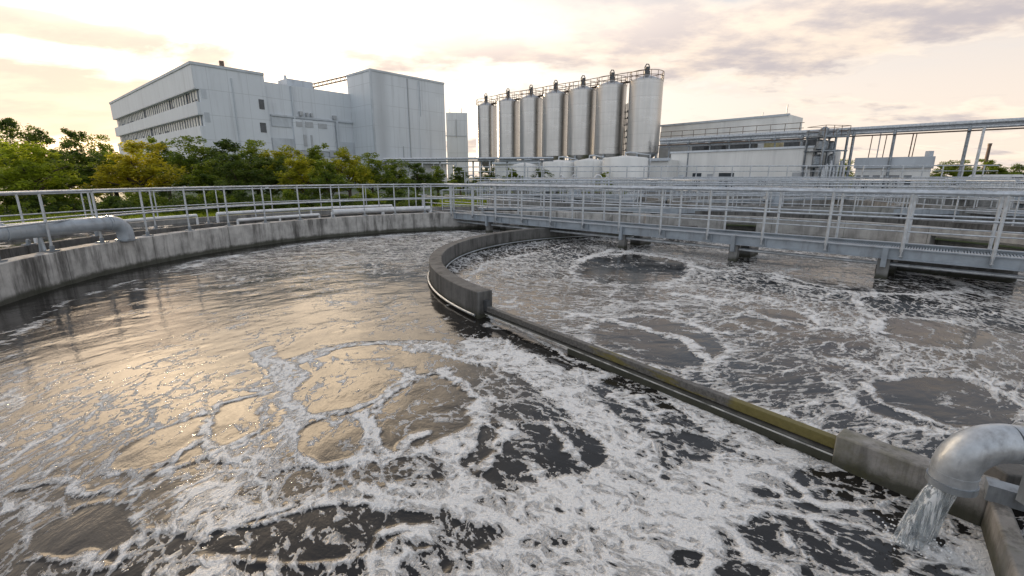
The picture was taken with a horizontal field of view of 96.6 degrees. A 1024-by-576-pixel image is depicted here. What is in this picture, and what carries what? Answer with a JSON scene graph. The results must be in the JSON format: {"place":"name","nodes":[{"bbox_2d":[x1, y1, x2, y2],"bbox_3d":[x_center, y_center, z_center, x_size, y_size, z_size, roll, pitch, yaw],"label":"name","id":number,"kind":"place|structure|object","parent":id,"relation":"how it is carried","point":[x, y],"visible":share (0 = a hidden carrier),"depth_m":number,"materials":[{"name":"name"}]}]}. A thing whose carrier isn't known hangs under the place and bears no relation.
{"place":"outdoors","nodes":[
{"label":"outdoors","id":0,"kind":"place"},
{"bbox_2d":[109,60,356,189],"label":"factory building","id":1,"kind":"structure","parent":0,"point":[210,103],"depth_m":65.92,"materials":[{"name":"white concrete"}]},
{"bbox_2d":[0,209,477,247],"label":"channel water","id":2,"kind":"structure","parent":0,"point":[11,243],"depth_m":12.87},
{"bbox_2d":[446,108,468,180],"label":"stair tower","id":3,"kind":"structure","parent":0,"point":[457,134],"depth_m":91.54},
{"bbox_2d":[0,228,1023,575],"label":"water","id":4,"kind":"structure","parent":0,"point":[368,404],"depth_m":4.11,"materials":[{"name":"liquid"}]},
{"bbox_2d":[427,224,697,318],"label":"baffle wall","id":5,"kind":"structure","parent":4,"relation":"in","point":[460,293],"depth_m":10.16,"materials":[{"name":"concrete"}]},
{"bbox_2d":[482,306,835,462],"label":"weir beam","id":6,"kind":"structure","parent":4,"relation":"in","point":[800,436],"depth_m":4.16,"materials":[{"name":"concrete"}]},
{"bbox_2d":[831,428,986,525],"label":"concrete block","id":7,"kind":"structure","parent":4,"relation":"in","point":[901,471],"depth_m":3.05,"materials":[{"name":"concrete"}]},
{"bbox_2d":[896,260,1018,281],"bbox_3d":[9.404,-0.352,9.884,2.087,0.900,0.600,12,18,42],"label":"pier footing","id":8,"kind":"object","parent":4,"relation":"in","point":[963,275],"visible":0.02,"depth_m":9.53,"materials":[{"name":"concrete"}]},
{"bbox_2d":[422,183,1023,278],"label":"footbridge","id":9,"kind":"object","parent":8,"relation":"on","point":[887,254],"visible":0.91,"depth_m":10.70,"materials":[{"name":"paint"}]},
{"bbox_2d":[980,474,1023,575],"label":"chamber wall","id":10,"kind":"structure","parent":4,"relation":"in","point":[1002,535],"depth_m":2.43,"materials":[{"name":"concrete"}]},
{"bbox_2d":[925,423,1023,511],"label":"outlet pipe","id":11,"kind":"object","parent":10,"relation":"on","point":[962,462],"visible":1,"depth_m":2.39,"materials":[{"name":"metal"}]},
{"bbox_2d":[836,483,971,564],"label":"falling water","id":12,"kind":"structure","parent":11,"relation":"attached to","point":[920,524],"depth_m":2.52,"materials":[{"name":"liquid"}]},
{"bbox_2d":[984,464,1023,509],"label":"chamber wall","id":13,"kind":"structure","parent":4,"relation":"in","point":[1011,473],"depth_m":2.89,"materials":[{"name":"concrete"}]},
{"bbox_2d":[0,178,1023,249],"bbox_3d":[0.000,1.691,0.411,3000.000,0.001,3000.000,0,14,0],"label":"ground","id":14,"kind":"structure","parent":0,"point":[354,191],"depth_m":47.36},
{"bbox_2d":[0,117,55,195],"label":"tree","id":15,"kind":"object","parent":14,"relation":"on","point":[7,124],"visible":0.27,"depth_m":35.05,"materials":[{"name":"green plant"}]},
{"bbox_2d":[4,195,75,214],"bbox_3d":[-21.798,-3.791,21.083,2.485,1.069,1.952,-2,14,-9],"label":"bush","id":16,"kind":"object","parent":14,"relation":"on","point":[34,201],"visible":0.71,"depth_m":20.80,"materials":[{"name":"green plant"}]},
{"bbox_2d":[10,123,76,162],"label":"tree","id":17,"kind":"object","parent":14,"relation":"on","point":[46,139],"visible":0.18,"depth_m":36.92,"materials":[{"name":"green plant"}]},
{"bbox_2d":[0,139,89,212],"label":"tree","id":18,"kind":"object","parent":14,"relation":"on","point":[24,171],"visible":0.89,"depth_m":21.13,"materials":[{"name":"green plant"}]},
{"bbox_2d":[19,152,92,203],"bbox_3d":[-26.853,-6.154,26.165,4.122,3.113,3.892,0,14,-2],"label":"tree","id":19,"kind":"object","parent":14,"relation":"on","point":[86,178],"visible":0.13,"depth_m":26.60,"materials":[{"name":"green plant"}]},
{"bbox_2d":[28,194,91,213],"bbox_3d":[-21.560,-4.074,21.931,1.672,1.281,2.335,4,14,17],"label":"bush","id":20,"kind":"object","parent":14,"relation":"on","point":[59,197],"visible":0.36,"depth_m":21.70,"materials":[{"name":"green plant"}]},
{"bbox_2d":[49,127,95,182],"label":"tree","id":21,"kind":"object","parent":14,"relation":"on","point":[76,138],"visible":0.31,"depth_m":39.93,"materials":[{"name":"green plant"}]},
{"bbox_2d":[47,148,115,196],"bbox_3d":[-26.520,-6.762,27.957,4.717,3.450,5.102,10,17,34],"label":"tree","id":22,"kind":"object","parent":14,"relation":"on","point":[81,170],"visible":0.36,"depth_m":27.77,"materials":[{"name":"green plant"}]},
{"bbox_2d":[81,134,119,195],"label":"tree","id":23,"kind":"object","parent":14,"relation":"on","point":[100,145],"visible":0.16,"depth_m":39.92,"materials":[{"name":"green plant"}]},
{"bbox_2d":[0,193,223,217],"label":"hedge","id":24,"kind":"object","parent":14,"relation":"on","point":[52,201],"visible":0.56,"depth_m":19.56,"materials":[{"name":"green plant"}]},
{"bbox_2d":[77,195,149,214],"bbox_3d":[-17.675,-3.592,20.263,2.485,1.069,1.952,-4,14,-18],"label":"bush","id":25,"kind":"object","parent":14,"relation":"on","point":[114,201],"visible":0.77,"depth_m":20.02,"materials":[{"name":"green plant"}]},
{"bbox_2d":[33,214,198,242],"bbox_3d":[-10.737,-1.619,12.707,0.294,0.570,4.296,3,14,14],"label":"service pipe","id":26,"kind":"object","parent":14,"relation":"on","point":[151,219],"visible":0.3,"depth_m":13.63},
{"bbox_2d":[80,150,159,195],"bbox_3d":[-26.322,-7.248,29.989,4.812,3.436,4.496,4,14,17],"label":"tree","id":27,"kind":"object","parent":14,"relation":"on","point":[112,163],"visible":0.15,"depth_m":29.51,"materials":[{"name":"green plant"}]},
{"bbox_2d":[73,140,192,197],"bbox_3d":[-20.290,-6.099,24.574,5.261,3.760,4.090,-13,19,-43],"label":"tree","id":28,"kind":"object","parent":14,"relation":"on","point":[128,167],"visible":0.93,"depth_m":24.24,"materials":[{"name":"green plant"}]},
{"bbox_2d":[109,190,171,211],"bbox_3d":[-17.903,-4.066,21.898,1.672,1.281,2.335,2,14,9],"label":"bush","id":29,"kind":"object","parent":14,"relation":"on","point":[160,200],"visible":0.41,"depth_m":21.95,"materials":[{"name":"green plant"}]},
{"bbox_2d":[139,136,186,198],"bbox_3d":[-24.429,-8.285,31.936,3.460,4.540,3.664,-8,16,-30],"label":"tree","id":30,"kind":"object","parent":14,"relation":"on","point":[151,139],"visible":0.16,"depth_m":31.34,"materials":[{"name":"green plant"}]},
{"bbox_2d":[148,185,182,210],"bbox_3d":[-17.942,-4.524,23.442,2.150,1.506,2.157,-1,14,-3],"label":"bush","id":31,"kind":"object","parent":14,"relation":"on","point":[163,194],"visible":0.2,"depth_m":23.34,"materials":[{"name":"green plant"}]},
{"bbox_2d":[157,135,214,193],"bbox_3d":[-20.689,-7.773,30.109,4.088,4.407,4.375,3,14,10],"label":"tree","id":32,"kind":"object","parent":14,"relation":"on","point":[192,157],"visible":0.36,"depth_m":29.28,"materials":[{"name":"green plant"}]},
{"bbox_2d":[158,195,219,213],"bbox_3d":[-15.086,-3.854,21.343,2.486,1.069,1.952,-7,15,-26],"label":"bush","id":33,"kind":"object","parent":14,"relation":"on","point":[191,200],"visible":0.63,"depth_m":21.07,"materials":[{"name":"green plant"}]},
{"bbox_2d":[172,159,229,201],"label":"tree","id":34,"kind":"object","parent":14,"relation":"on","point":[197,179],"visible":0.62,"depth_m":25.43,"materials":[{"name":"green plant"}]},
{"bbox_2d":[194,190,237,211],"bbox_3d":[-14.867,-4.285,22.800,1.672,1.281,2.335,0,14,0],"label":"bush","id":35,"kind":"object","parent":14,"relation":"on","point":[211,193],"visible":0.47,"depth_m":22.65,"materials":[{"name":"green plant"}]},
{"bbox_2d":[189,138,252,200],"bbox_3d":[-18.347,-7.371,29.066,4.363,4.116,4.751,1,14,4],"label":"tree","id":36,"kind":"object","parent":14,"relation":"on","point":[224,145],"visible":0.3,"depth_m":28.39,"materials":[{"name":"green plant"}]},
{"bbox_2d":[200,153,274,198],"bbox_3d":[-15.790,-6.203,26.259,3.665,3.164,3.366,-10,17,-36],"label":"tree","id":37,"kind":"object","parent":14,"relation":"on","point":[241,177],"visible":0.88,"depth_m":25.93,"materials":[{"name":"green plant"}]},
{"bbox_2d":[220,185,258,210],"bbox_3d":[-14.503,-4.744,24.343,2.150,1.506,2.157,-3,14,-12],"label":"bush","id":38,"kind":"object","parent":14,"relation":"on","point":[246,198],"visible":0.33,"depth_m":24.06,"materials":[{"name":"green plant"}]},
{"bbox_2d":[0,199,486,223],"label":"grass","id":39,"kind":"structure","parent":14,"relation":"on","point":[201,214],"depth_m":20.47,"materials":[{"name":"green plant"}]},
{"bbox_2d":[238,139,276,196],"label":"tree","id":40,"kind":"object","parent":14,"relation":"on","point":[251,148],"visible":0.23,"depth_m":30.43,"materials":[{"name":"green plant"}]},
{"bbox_2d":[239,194,293,209],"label":"bush","id":41,"kind":"object","parent":14,"relation":"on","point":[266,198],"visible":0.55,"depth_m":21.92,"materials":[{"name":"green plant"}]},
{"bbox_2d":[243,155,301,197],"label":"tree","id":42,"kind":"object","parent":14,"relation":"on","point":[271,180],"visible":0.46,"depth_m":27.82,"materials":[{"name":"green plant"}]},
{"bbox_2d":[258,145,308,189],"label":"tree","id":43,"kind":"object","parent":14,"relation":"on","point":[279,153],"visible":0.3,"depth_m":29.42,"materials":[{"name":"green plant"}]},
{"bbox_2d":[272,189,309,208],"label":"bush","id":44,"kind":"object","parent":14,"relation":"on","point":[287,195],"visible":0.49,"depth_m":23.63,"materials":[{"name":"green plant"}]},
{"bbox_2d":[273,154,323,195],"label":"tree","id":45,"kind":"object","parent":14,"relation":"on","point":[293,176],"visible":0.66,"depth_m":26.74,"materials":[{"name":"green plant"}]},
{"bbox_2d":[216,204,392,222],"bbox_3d":[-7.979,-2.968,18.345,6.865,0.530,0.594,-13,19,-42],"label":"service pipe","id":46,"kind":"object","parent":14,"relation":"on","point":[218,214],"visible":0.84,"depth_m":17.95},
{"bbox_2d":[290,143,337,192],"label":"tree","id":47,"kind":"object","parent":14,"relation":"on","point":[314,153],"visible":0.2,"depth_m":31.51,"materials":[{"name":"green plant"}]},
{"bbox_2d":[294,186,333,207],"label":"bush","id":48,"kind":"object","parent":14,"relation":"on","point":[315,191],"visible":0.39,"depth_m":25.05,"materials":[{"name":"green plant"}]},
{"bbox_2d":[0,210,632,258],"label":"kerb wall","id":49,"kind":"structure","parent":14,"relation":"on","point":[13,251],"depth_m":12.22,"materials":[{"name":"concrete"}]},
{"bbox_2d":[0,185,488,244],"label":"railing","id":50,"kind":"object","parent":49,"relation":"on","point":[28,241],"visible":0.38,"depth_m":12.52,"materials":[{"name":"metal"}]},
{"bbox_2d":[0,211,643,305],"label":"tank wall","id":51,"kind":"structure","parent":14,"relation":"on","point":[26,276],"depth_m":11.97,"materials":[{"name":"concrete"}]},
{"bbox_2d":[0,215,137,251],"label":"inflow pipe","id":52,"kind":"object","parent":51,"relation":"on","point":[122,229],"visible":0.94,"depth_m":9.12,"materials":[{"name":"metal"}]},
{"bbox_2d":[0,183,484,261],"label":"railing","id":53,"kind":"object","parent":51,"relation":"on","point":[51,246],"visible":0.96,"depth_m":11.95,"materials":[{"name":"metal"}]},
{"bbox_2d":[129,206,514,226],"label":"kerb wall","id":54,"kind":"structure","parent":14,"relation":"on","point":[168,221],"depth_m":17.56,"materials":[{"name":"concrete"}]},
{"bbox_2d":[0,186,529,220],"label":"railing","id":55,"kind":"object","parent":54,"relation":"on","point":[156,206],"visible":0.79,"depth_m":16.90,"materials":[{"name":"metal"}]},
{"bbox_2d":[300,159,352,197],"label":"tree","id":56,"kind":"object","parent":14,"relation":"on","point":[325,177],"visible":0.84,"depth_m":25.85,"materials":[{"name":"green plant"}]},
{"bbox_2d":[315,194,361,209],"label":"bush","id":57,"kind":"object","parent":14,"relation":"on","point":[342,196],"visible":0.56,"depth_m":22.80,"materials":[{"name":"green plant"}]},
{"bbox_2d":[321,146,379,196],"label":"tree","id":58,"kind":"object","parent":14,"relation":"on","point":[353,172],"visible":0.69,"depth_m":30.59,"materials":[{"name":"green plant"}]},
{"bbox_2d":[349,189,380,205],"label":"bush","id":59,"kind":"object","parent":14,"relation":"on","point":[368,193],"visible":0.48,"depth_m":24.14,"materials":[{"name":"green plant"}]},
{"bbox_2d":[347,152,401,192],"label":"tree","id":60,"kind":"object","parent":14,"relation":"on","point":[376,168],"visible":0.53,"depth_m":33.71,"materials":[{"name":"green plant"}]},
{"bbox_2d":[373,185,407,206],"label":"bush","id":61,"kind":"object","parent":14,"relation":"on","point":[389,190],"visible":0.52,"depth_m":25.84,"materials":[{"name":"green plant"}]},
{"bbox_2d":[378,158,413,191],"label":"tree","id":62,"kind":"object","parent":14,"relation":"on","point":[399,174],"visible":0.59,"depth_m":35.69,"materials":[{"name":"green plant"}]},
{"bbox_2d":[346,68,454,187],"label":"warehouse block","id":63,"kind":"structure","parent":14,"relation":"on","point":[395,115],"depth_m":74.23,"materials":[{"name":"metal"}]},
{"bbox_2d":[396,192,440,206],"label":"bush","id":64,"kind":"object","parent":14,"relation":"on","point":[419,202],"visible":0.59,"depth_m":23.71,"materials":[{"name":"green plant"}]},
{"bbox_2d":[403,163,439,193],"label":"tree","id":65,"kind":"object","parent":14,"relation":"on","point":[419,176],"visible":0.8,"depth_m":38.61,"materials":[{"name":"green plant"}]},
{"bbox_2d":[423,166,456,195],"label":"tree","id":66,"kind":"object","parent":14,"relation":"on","point":[439,177],"visible":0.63,"depth_m":40.54,"materials":[{"name":"green plant"}]},
{"bbox_2d":[446,167,475,194],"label":"tree","id":67,"kind":"object","parent":14,"relation":"on","point":[458,178],"visible":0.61,"depth_m":44.49,"materials":[{"name":"green plant"}]},
{"bbox_2d":[383,157,552,193],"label":"pipe rack","id":68,"kind":"object","parent":14,"relation":"on","point":[481,159],"visible":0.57,"depth_m":46.56,"materials":[{"name":"metal"}]},
{"bbox_2d":[476,93,496,187],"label":"silo","id":69,"kind":"object","parent":14,"relation":"on","point":[486,119],"visible":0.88,"depth_m":74.99,"materials":[{"name":"metal"}]},
{"bbox_2d":[497,88,518,159],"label":"silo","id":70,"kind":"object","parent":14,"relation":"on","point":[508,125],"visible":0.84,"depth_m":70.62,"materials":[{"name":"metal"}]},
{"bbox_2d":[512,159,539,187],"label":"storage tank","id":71,"kind":"object","parent":14,"relation":"on","point":[522,169],"visible":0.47,"depth_m":54.96,"materials":[{"name":"metal"}]},
{"bbox_2d":[519,85,542,159],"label":"silo","id":72,"kind":"object","parent":14,"relation":"on","point":[531,114],"visible":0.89,"depth_m":67.81,"materials":[{"name":"metal"}]},
{"bbox_2d":[542,80,568,159],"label":"silo","id":73,"kind":"object","parent":14,"relation":"on","point":[555,124],"visible":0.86,"depth_m":64.44,"materials":[{"name":"metal"}]},
{"bbox_2d":[488,70,642,103],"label":"silo catwalk","id":74,"kind":"object","parent":73,"relation":"on","point":[514,95],"visible":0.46,"depth_m":64.62,"materials":[{"name":"grey metal"}]},
{"bbox_2d":[488,178,663,206],"bbox_3d":[3.600,-5.479,26.454,10.000,1.742,10.000,-6,15,-23],"label":"settling tank","id":75,"kind":"object","parent":14,"relation":"on","point":[597,198],"visible":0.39,"depth_m":23.57,"materials":[{"name":"concrete"}]},
{"bbox_2d":[489,179,663,202],"bbox_3d":[3.600,-5.738,26.391,9.812,1.076,9.812,0,14,0],"label":"railing","id":76,"kind":"object","parent":75,"relation":"on","point":[593,191],"visible":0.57,"depth_m":22.50,"materials":[{"name":"metal"}]},
{"bbox_2d":[567,75,597,159],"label":"silo","id":77,"kind":"object","parent":14,"relation":"on","point":[581,119],"visible":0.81,"depth_m":61.46,"materials":[{"name":"metal"}]},
{"bbox_2d":[594,70,626,158],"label":"silo","id":78,"kind":"object","parent":14,"relation":"on","point":[611,93],"visible":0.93,"depth_m":58.25,"materials":[{"name":"metal"}]},
{"bbox_2d":[635,178,813,200],"bbox_3d":[16.500,-7.839,36.172,13.000,1.742,13.000,5,14,18],"label":"settling tank","id":79,"kind":"object","parent":14,"relation":"on","point":[654,192],"visible":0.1,"depth_m":35.53,"materials":[{"name":"concrete"}]},
{"bbox_2d":[658,104,802,159],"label":"hall","id":80,"kind":"structure","parent":14,"relation":"on","point":[781,120],"depth_m":56.59,"materials":[{"name":"metal"}]},
{"bbox_2d":[466,179,1022,203],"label":"walkway","id":81,"kind":"structure","parent":14,"relation":"on","point":[660,185],"depth_m":29.68,"materials":[{"name":"paint"}]},
{"bbox_2d":[477,182,1023,216],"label":"walkway","id":82,"kind":"structure","parent":14,"relation":"on","point":[676,210],"depth_m":19.83,"materials":[{"name":"paint"}]},
{"bbox_2d":[667,178,901,216],"bbox_3d":[13.500,-4.771,23.539,10.400,1.742,10.400,-5,14,-19],"label":"settling tank","id":83,"kind":"object","parent":14,"relation":"on","point":[815,200],"visible":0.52,"depth_m":22.89,"materials":[{"name":"concrete"}]},
{"bbox_2d":[669,179,905,206],"bbox_3d":[13.500,-5.030,23.476,10.212,1.076,10.212,0,14,0],"label":"railing","id":84,"kind":"object","parent":83,"relation":"on","point":[785,180],"visible":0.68,"depth_m":20.13,"materials":[{"name":"metal"}]},
{"bbox_2d":[643,214,1023,250],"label":"tank wall","id":85,"kind":"structure","parent":14,"relation":"on","point":[917,238],"depth_m":14.67,"materials":[{"name":"concrete"}]},
{"bbox_2d":[653,211,1023,231],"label":"kerb wall","id":86,"kind":"structure","parent":14,"relation":"on","point":[972,226],"depth_m":16.31,"materials":[{"name":"concrete"}]},
{"bbox_2d":[672,184,1023,225],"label":"railing","id":87,"kind":"object","parent":86,"relation":"on","point":[904,197],"visible":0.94,"depth_m":16.72,"materials":[{"name":"metal"}]},
{"bbox_2d":[737,179,1023,215],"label":"walkway","id":88,"kind":"structure","parent":14,"relation":"on","point":[989,213],"depth_m":18.63,"materials":[{"name":"paint"}]},
{"bbox_2d":[865,178,1023,221],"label":"settling tank","id":89,"kind":"object","parent":14,"relation":"on","point":[984,204],"visible":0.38,"depth_m":22.63,"materials":[{"name":"concrete"}]},
{"bbox_2d":[867,179,1023,207],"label":"railing","id":90,"kind":"object","parent":89,"relation":"on","point":[957,180],"visible":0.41,"depth_m":25.73,"materials":[{"name":"metal"}]},
{"bbox_2d":[0,0,1023,177],"label":"sky","id":91,"kind":"structure","parent":0,"point":[855,63],"materials":[{"name":"white"}]},
{"bbox_2d":[642,205,936,217],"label":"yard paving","id":92,"kind":"structure","parent":0,"point":[913,217],"depth_m":19.88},
{"bbox_2d":[441,189,647,209],"bbox_3d":[1.788,-4.394,22.909,10.518,1.127,0.054,-2,14,-7],"label":"railing","id":93,"kind":"object","parent":92,"relation":"on","point":[562,197],"visible":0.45,"depth_m":22.72,"materials":[{"name":"metal"}]},
{"bbox_2d":[543,156,577,184],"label":"storage tank","id":94,"kind":"object","parent":92,"relation":"on","point":[558,162],"visible":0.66,"depth_m":52.64,"materials":[{"name":"metal"}]},
{"bbox_2d":[492,158,678,185],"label":"silo base building","id":95,"kind":"structure","parent":92,"relation":"on","point":[661,162],"depth_m":51.42,"materials":[{"name":"white concrete"}]},
{"bbox_2d":[574,154,606,184],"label":"storage tank","id":96,"kind":"object","parent":92,"relation":"on","point":[589,161],"visible":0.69,"depth_m":50.87,"materials":[{"name":"metal"}]},
{"bbox_2d":[602,151,650,193],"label":"storage tank","id":97,"kind":"object","parent":92,"relation":"on","point":[625,160],"visible":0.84,"depth_m":47.38,"materials":[{"name":"metal"}]},
{"bbox_2d":[626,64,663,157],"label":"silo","id":98,"kind":"object","parent":92,"relation":"on","point":[644,110],"visible":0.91,"depth_m":55.15,"materials":[{"name":"metal"}]},
{"bbox_2d":[470,177,964,193],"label":"walkway","id":99,"kind":"structure","parent":92,"relation":"on","point":[607,183],"depth_m":43.35,"materials":[{"name":"paint"}]},
{"bbox_2d":[460,165,999,194],"bbox_3d":[16.726,-9.058,38.963,43.361,2.695,0.099,2,14,8],"label":"pipe rack","id":100,"kind":"object","parent":92,"relation":"on","point":[661,171],"visible":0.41,"depth_m":38.69,"materials":[{"name":"metal"}]},
{"bbox_2d":[670,145,823,186],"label":"process building","id":101,"kind":"structure","parent":92,"relation":"on","point":[792,155],"depth_m":47.57,"materials":[{"name":"white metal"}]},
{"bbox_2d":[799,125,850,187],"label":"process tower","id":102,"kind":"structure","parent":92,"relation":"on","point":[823,145],"depth_m":42.03,"materials":[{"name":"metal"}]},
{"bbox_2d":[658,117,1023,187],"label":"pipe bridge","id":103,"kind":"structure","parent":92,"relation":"on","point":[799,135],"depth_m":41.79,"materials":[{"name":"metal"}]},
{"bbox_2d":[672,177,1023,196],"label":"walkway","id":104,"kind":"structure","parent":92,"relation":"on","point":[853,177],"depth_m":30.84,"materials":[{"name":"paint"}]},
{"bbox_2d":[852,133,935,189],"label":"control building","id":105,"kind":"structure","parent":92,"relation":"on","point":[928,158],"depth_m":40.63,"materials":[{"name":"white"}]},
{"bbox_2d":[929,160,981,184],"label":"tree","id":106,"kind":"object","parent":92,"relation":"on","point":[952,171],"visible":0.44,"depth_m":45.14,"materials":[{"name":"green plant"}]},
{"bbox_2d":[970,127,985,186],"bbox_3d":[36.344,-9.723,35.714,0.400,5.520,0.400,0,14,0],"label":"support post","id":107,"kind":"object","parent":92,"relation":"on","point":[978,152],"visible":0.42,"depth_m":35.49,"materials":[{"name":"metal"}]},
{"bbox_2d":[972,159,1021,174],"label":"tree","id":108,"kind":"object","parent":92,"relation":"on","point":[1002,170],"visible":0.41,"depth_m":45.63,"materials":[{"name":"green plant"}]},
{"label":"channel floor","id":109,"kind":"structure","parent":0,"visible":0},
{"bbox_2d":[236,213,319,224],"bbox_3d":[-7.874,-2.244,15.553,0.198,0.440,2.894,9,17,34],"label":"service pipe","id":110,"kind":"object","parent":109,"relation":"on","point":[273,217],"visible":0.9,"depth_m":15.42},
{"bbox_2d":[331,206,431,216],"bbox_3d":[-5.105,-2.930,18.148,4.029,0.550,0.386,-9,16,-32],"label":"service pipe","id":111,"kind":"object","parent":109,"relation":"on","point":[382,210],"visible":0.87,"depth_m":18.07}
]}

